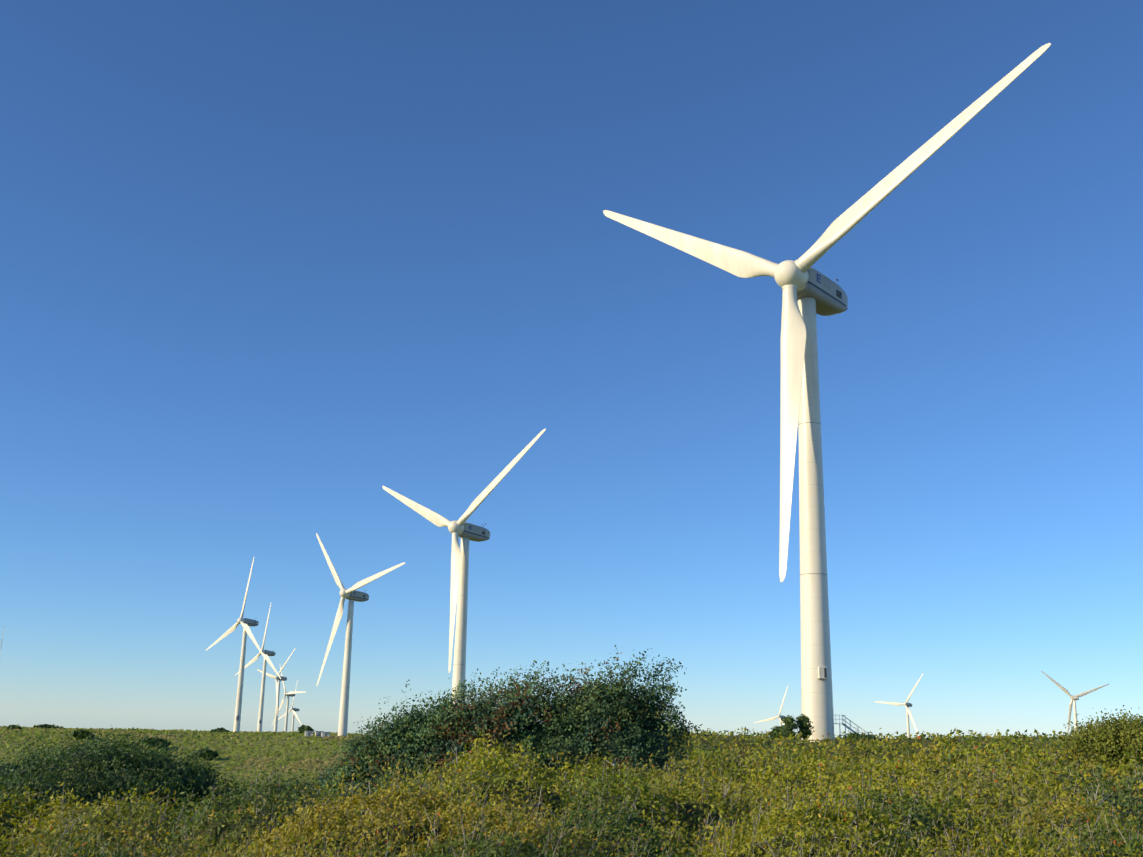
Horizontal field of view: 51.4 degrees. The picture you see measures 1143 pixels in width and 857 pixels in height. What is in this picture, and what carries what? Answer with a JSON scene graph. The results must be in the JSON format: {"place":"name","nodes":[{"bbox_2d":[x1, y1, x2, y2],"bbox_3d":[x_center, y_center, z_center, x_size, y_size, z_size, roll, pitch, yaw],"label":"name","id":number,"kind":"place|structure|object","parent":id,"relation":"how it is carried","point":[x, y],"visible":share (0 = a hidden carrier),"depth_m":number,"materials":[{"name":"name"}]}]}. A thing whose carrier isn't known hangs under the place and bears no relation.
{"place":"outdoors","nodes":[
{"label":"outdoors","id":0,"kind":"place"},
{"bbox_2d":[0,731,406,794],"bbox_3d":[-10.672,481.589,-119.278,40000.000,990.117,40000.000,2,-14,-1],"label":"ground","id":1,"kind":"structure","parent":0,"point":[246,772],"depth_m":393.84,"materials":[{"name":"green plant"}]},
{"bbox_2d":[4,724,21,729],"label":"meadow bush","id":2,"kind":"object","parent":1,"relation":"on","point":[16,726],"visible":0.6,"depth_m":491.23,"materials":[{"name":"green plant"}]},
{"bbox_2d":[0,761,62,819],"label":"bush","id":3,"kind":"object","parent":1,"relation":"on","point":[28,775],"depth_m":39.18,"materials":[{"name":"green plant"}]},
{"bbox_2d":[33,724,64,728],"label":"meadow bush","id":4,"kind":"object","parent":1,"relation":"on","point":[48,726],"visible":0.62,"depth_m":674.97,"materials":[{"name":"green plant"}]},
{"bbox_2d":[70,729,94,738],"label":"meadow bush","id":5,"kind":"object","parent":1,"relation":"on","point":[78,732],"visible":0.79,"depth_m":421.36,"materials":[{"name":"green plant"}]},
{"bbox_2d":[0,765,168,822],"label":"bush","id":6,"kind":"object","parent":1,"relation":"on","point":[19,784],"visible":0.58,"depth_m":34.85,"materials":[{"name":"green plant"}]},
{"bbox_2d":[0,727,258,807],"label":"bush","id":7,"kind":"object","parent":1,"relation":"on","point":[91,758],"visible":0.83,"depth_m":38.49,"materials":[{"name":"green plant"}]},
{"bbox_2d":[68,743,233,814],"bbox_3d":[-15.220,12.932,40.898,6.367,4.049,6.097,2,-14,-1],"label":"bush","id":8,"kind":"object","parent":1,"relation":"on","point":[208,783],"visible":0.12,"depth_m":41.45,"materials":[{"name":"green plant"}]},
{"bbox_2d":[142,736,172,747],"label":"meadow bush","id":9,"kind":"object","parent":1,"relation":"on","point":[153,739],"visible":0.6,"depth_m":402.06,"materials":[{"name":"green plant"}]},
{"bbox_2d":[0,725,367,792],"bbox_3d":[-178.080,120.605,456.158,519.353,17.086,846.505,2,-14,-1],"label":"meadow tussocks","id":10,"kind":"object","parent":1,"relation":"on","point":[38,732],"visible":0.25,"depth_m":418.96,"materials":[{"name":"green plant"}]},
{"bbox_2d":[188,747,219,759],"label":"meadow bush","id":11,"kind":"object","parent":1,"relation":"on","point":[208,751],"visible":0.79,"depth_m":368.35,"materials":[{"name":"green plant"}]},
{"bbox_2d":[162,785,245,822],"bbox_3d":[-14.138,15.127,46.005,5.640,2.907,5.504,2,-14,-1],"label":"bush","id":12,"kind":"object","parent":1,"relation":"on","point":[221,794],"visible":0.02,"depth_m":45.43,"materials":[{"name":"green plant"}]},
{"bbox_2d":[211,727,229,731],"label":"meadow bush","id":13,"kind":"object","parent":1,"relation":"on","point":[222,729],"visible":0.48,"depth_m":595.04,"materials":[{"name":"green plant"}]},
{"bbox_2d":[206,558,263,731],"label":"turbine","id":14,"kind":"object","parent":1,"relation":"on","point":[245,623],"visible":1,"depth_m":743.43,"materials":[{"name":"grey metal"}]},
{"bbox_2d":[235,604,280,731],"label":"turbine","id":15,"kind":"object","parent":1,"relation":"on","point":[266,653],"visible":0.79,"depth_m":972.33,"materials":[{"name":"grey metal"}]},
{"bbox_2d":[220,775,312,807],"bbox_3d":[-11.686,15.156,46.462,5.769,3.225,5.774,-4,-15,19],"label":"bush","id":16,"kind":"object","parent":1,"relation":"on","point":[261,788],"depth_m":45.49,"materials":[{"name":"green plant"}]},
{"bbox_2d":[257,648,295,731],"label":"turbine","id":17,"kind":"object","parent":1,"relation":"on","point":[276,678],"visible":0.88,"depth_m":1230.59,"materials":[{"name":"grey metal"}]},
{"bbox_2d":[236,777,337,814],"bbox_3d":[-9.221,14.619,44.933,5.433,3.364,6.873,-6,-16,27],"label":"bush","id":18,"kind":"object","parent":1,"relation":"on","point":[300,785],"visible":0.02,"depth_m":44.12,"materials":[{"name":"green plant"}]},
{"bbox_2d":[272,666,305,731],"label":"turbine","id":19,"kind":"object","parent":1,"relation":"on","point":[290,693],"visible":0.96,"depth_m":1364.67,"materials":[{"name":"grey metal"}]},
{"bbox_2d":[278,680,301,731],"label":"turbine","id":20,"kind":"object","parent":1,"relation":"on","point":[292,709],"visible":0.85,"depth_m":1677.03,"materials":[{"name":"grey metal"}]},
{"bbox_2d":[298,725,314,733],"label":"meadow bush","id":21,"kind":"object","parent":1,"relation":"on","point":[302,728],"visible":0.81,"depth_m":679.81,"materials":[{"name":"green plant"}]},
{"bbox_2d":[305,731,312,737],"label":"utility cabinet","id":22,"kind":"object","parent":1,"relation":"on","point":[309,733],"visible":0.69,"depth_m":486.47,"materials":[{"name":"white metal"}]},
{"bbox_2d":[315,731,323,736],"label":"utility cabinet","id":23,"kind":"object","parent":1,"relation":"on","point":[318,733],"visible":0.54,"depth_m":490.18,"materials":[{"name":"white metal"}]},
{"bbox_2d":[321,732,329,738],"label":"utility cabinet","id":24,"kind":"object","parent":1,"relation":"on","point":[324,734],"visible":0.71,"depth_m":484.95,"materials":[{"name":"white metal"}]},
{"bbox_2d":[316,533,404,737],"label":"turbine","id":25,"kind":"object","parent":1,"relation":"on","point":[351,594],"visible":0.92,"depth_m":510.86,"materials":[{"name":"grey metal"}]},
{"bbox_2d":[382,429,545,709],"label":"turbine","id":26,"kind":"object","parent":1,"relation":"on","point":[463,529],"visible":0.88,"depth_m":334.21,"materials":[{"name":"grey metal"}]},
{"bbox_2d":[312,645,703,806],"bbox_3d":[-1.823,9.017,34.760,11.348,5.439,4.570,2,-14,-1],"label":"bush","id":27,"kind":"object","parent":1,"relation":"on","point":[617,717],"visible":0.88,"depth_m":34.00,"materials":[{"name":"green plant"}]},
{"bbox_2d":[0,724,1142,856],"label":"scrub","id":28,"kind":"object","parent":1,"relation":"on","point":[525,845],"depth_m":17.97,"materials":[{"name":"green plant"}]},
{"bbox_2d":[754,686,787,725],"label":"turbine","id":29,"kind":"object","parent":1,"relation":"on","point":[779,716],"visible":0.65,"depth_m":1510.59,"materials":[{"name":"grey metal"}]},
{"bbox_2d":[768,726,782,739],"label":"bush","id":30,"kind":"object","parent":1,"relation":"on","point":[775,732],"visible":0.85,"depth_m":140.87,"materials":[{"name":"green plant"}]},
{"bbox_2d":[779,715,798,738],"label":"bush","id":31,"kind":"object","parent":1,"relation":"on","point":[789,726],"visible":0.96,"depth_m":139.08,"materials":[{"name":"green plant"}]},
{"bbox_2d":[794,714,814,742],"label":"bush","id":32,"kind":"object","parent":1,"relation":"on","point":[803,727],"visible":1,"depth_m":139.63,"materials":[{"name":"green plant"}]},
{"bbox_2d":[603,43,1050,742],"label":"turbine","id":33,"kind":"object","parent":1,"relation":"on","point":[809,293],"visible":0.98,"depth_m":152.47,"materials":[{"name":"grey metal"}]},
{"bbox_2d":[844,731,862,741],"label":"bush","id":34,"kind":"object","parent":1,"relation":"on","point":[855,735],"visible":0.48,"depth_m":142.67,"materials":[{"name":"green plant"}]},
{"bbox_2d":[856,732,879,742],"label":"bush","id":35,"kind":"object","parent":1,"relation":"on","point":[868,736],"visible":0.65,"depth_m":140.67,"materials":[{"name":"green plant"}]},
{"bbox_2d":[874,674,922,737],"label":"turbine","id":36,"kind":"object","parent":1,"relation":"on","point":[908,711],"visible":0.83,"depth_m":1333.74,"materials":[{"name":"grey metal"}]},
{"bbox_2d":[1040,670,1108,732],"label":"turbine","id":37,"kind":"object","parent":1,"relation":"on","point":[1074,698],"visible":0.79,"depth_m":1212.38,"materials":[{"name":"grey metal"}]},
{"bbox_2d":[1052,705,1142,773],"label":"bush","id":38,"kind":"object","parent":1,"relation":"on","point":[1109,740],"visible":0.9,"depth_m":39.92,"materials":[{"name":"green plant"}]},
{"bbox_2d":[0,0,1142,738],"label":"sky","id":39,"kind":"structure","parent":0,"point":[268,267],"materials":[{"name":"blue"}]}
]}

